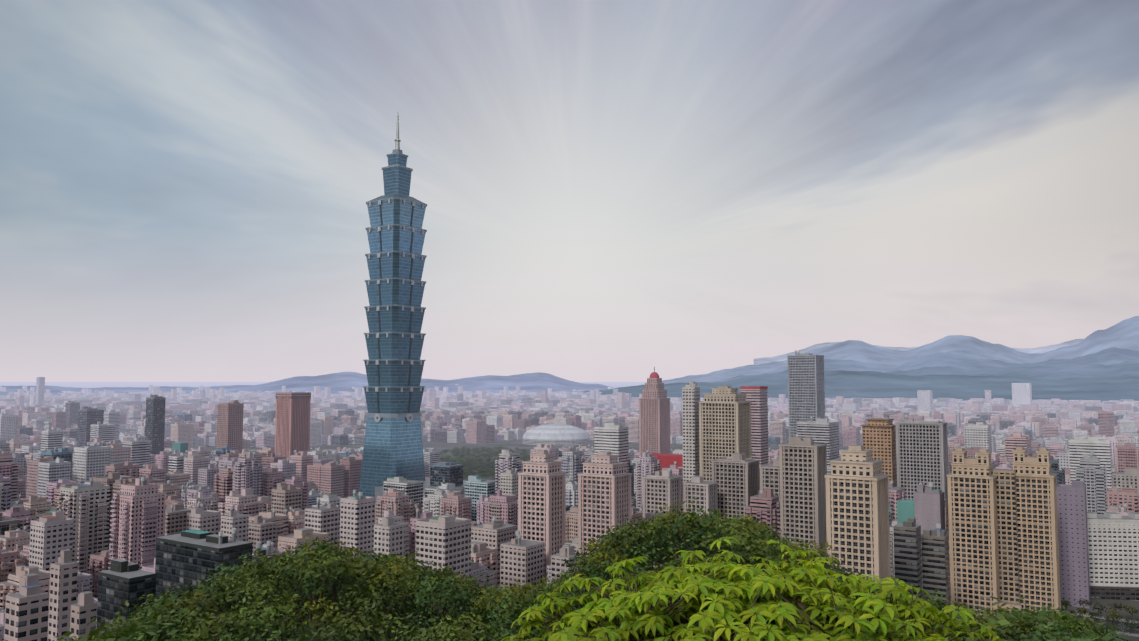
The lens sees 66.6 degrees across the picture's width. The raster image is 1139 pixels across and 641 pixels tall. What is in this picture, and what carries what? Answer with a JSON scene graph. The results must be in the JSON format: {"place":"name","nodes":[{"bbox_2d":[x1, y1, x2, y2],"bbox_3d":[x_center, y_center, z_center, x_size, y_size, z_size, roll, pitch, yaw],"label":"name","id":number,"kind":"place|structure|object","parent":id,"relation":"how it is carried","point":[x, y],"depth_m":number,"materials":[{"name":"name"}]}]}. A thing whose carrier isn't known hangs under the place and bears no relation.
{"place":"outdoors","nodes":[
{"label":"outdoors","id":0,"kind":"place"},
{"bbox_2d":[0,372,612,394],"bbox_3d":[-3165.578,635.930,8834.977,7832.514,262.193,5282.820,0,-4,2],"label":"mountain","id":1,"kind":"structure","parent":0,"point":[539,382],"depth_m":9673.56,"materials":[{"name":"blue"}]},
{"bbox_2d":[0,382,1138,640],"bbox_3d":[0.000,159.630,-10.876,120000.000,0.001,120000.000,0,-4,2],"label":"ground","id":2,"kind":"structure","parent":0,"point":[514,444],"depth_m":2144.26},
{"bbox_2d":[359,115,464,502],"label":"skyscraper","id":3,"kind":"structure","parent":2,"relation":"on","point":[394,363],"depth_m":1087.38,"materials":[{"name":"blue glass"}]},
{"bbox_2d":[0,400,1138,460],"bbox_3d":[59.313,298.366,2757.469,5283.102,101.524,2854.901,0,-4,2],"label":"city buildings","id":4,"kind":"structure","parent":2,"relation":"on","point":[21,426],"depth_m":2304.47,"materials":[{"name":"grey concrete"}]},
{"bbox_2d":[0,384,1138,414],"bbox_3d":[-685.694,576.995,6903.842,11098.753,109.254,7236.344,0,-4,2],"label":"city buildings","id":5,"kind":"structure","parent":2,"relation":"on","point":[208,398],"depth_m":4898.45,"materials":[{"name":"grey concrete"}]},
{"bbox_2d":[0,350,1138,640],"bbox_3d":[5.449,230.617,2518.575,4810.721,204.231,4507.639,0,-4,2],"label":"city buildings","id":6,"kind":"structure","parent":2,"relation":"on","point":[1002,540],"depth_m":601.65,"materials":[{"name":"beige concrete"}]},
{"bbox_2d":[440,445,1138,633],"bbox_3d":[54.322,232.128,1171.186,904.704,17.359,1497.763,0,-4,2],"label":"street tree","id":7,"kind":"object","parent":2,"relation":"on","point":[488,463],"depth_m":1501.71,"materials":[{"name":"green plant"}]},
{"bbox_2d":[0,0,1138,381],"label":"sky","id":8,"kind":"structure","parent":0,"point":[611,190],"materials":[{"name":"grey"}]},
{"bbox_2d":[53,498,1132,640],"bbox_3d":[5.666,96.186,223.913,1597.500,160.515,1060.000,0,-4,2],"label":"hill terrain","id":9,"kind":"structure","parent":0,"point":[378,639],"depth_m":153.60,"materials":[{"name":"green plant"}]},
{"bbox_2d":[501,536,1006,640],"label":"tree","id":10,"kind":"object","parent":9,"relation":"on","point":[577,623],"depth_m":16.68,"materials":[{"name":"green plant"}]},
{"bbox_2d":[441,452,1138,636],"bbox_3d":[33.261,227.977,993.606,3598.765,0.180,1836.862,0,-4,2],"label":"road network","id":11,"kind":"object","parent":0,"point":[1134,631],"depth_m":577.33,"materials":[{"name":"grey asphalt"}]},
{"bbox_2d":[582,370,1138,401],"bbox_3d":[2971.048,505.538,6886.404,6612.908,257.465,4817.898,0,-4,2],"label":"mountain","id":12,"kind":"structure","parent":0,"point":[860,384],"depth_m":7226.18,"materials":[{"name":"blue"}]},
{"bbox_2d":[662,316,1138,383],"bbox_3d":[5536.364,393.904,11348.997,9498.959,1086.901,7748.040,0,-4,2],"label":"mountain","id":13,"kind":"structure","parent":0,"point":[1123,334],"depth_m":12920.95,"materials":[{"name":"blue"}]},
{"bbox_2d":[754,339,1083,364],"bbox_3d":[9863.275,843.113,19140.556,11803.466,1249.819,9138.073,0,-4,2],"label":"mountain","id":14,"kind":"structure","parent":0,"point":[1037,350],"depth_m":22313.32,"materials":[{"name":"blue"}]},
{"bbox_2d":[711,347,1138,382],"bbox_3d":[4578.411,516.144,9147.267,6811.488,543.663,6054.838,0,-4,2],"label":"mountain","id":15,"kind":"structure","parent":0,"point":[1112,356],"depth_m":10397.39,"materials":[{"name":"blue"}]},
{"bbox_2d":[885,360,1138,378],"bbox_3d":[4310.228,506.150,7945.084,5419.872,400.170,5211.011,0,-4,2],"label":"mountain","id":16,"kind":"structure","parent":0,"point":[1078,370],"depth_m":8709.15,"materials":[{"name":"blue"}]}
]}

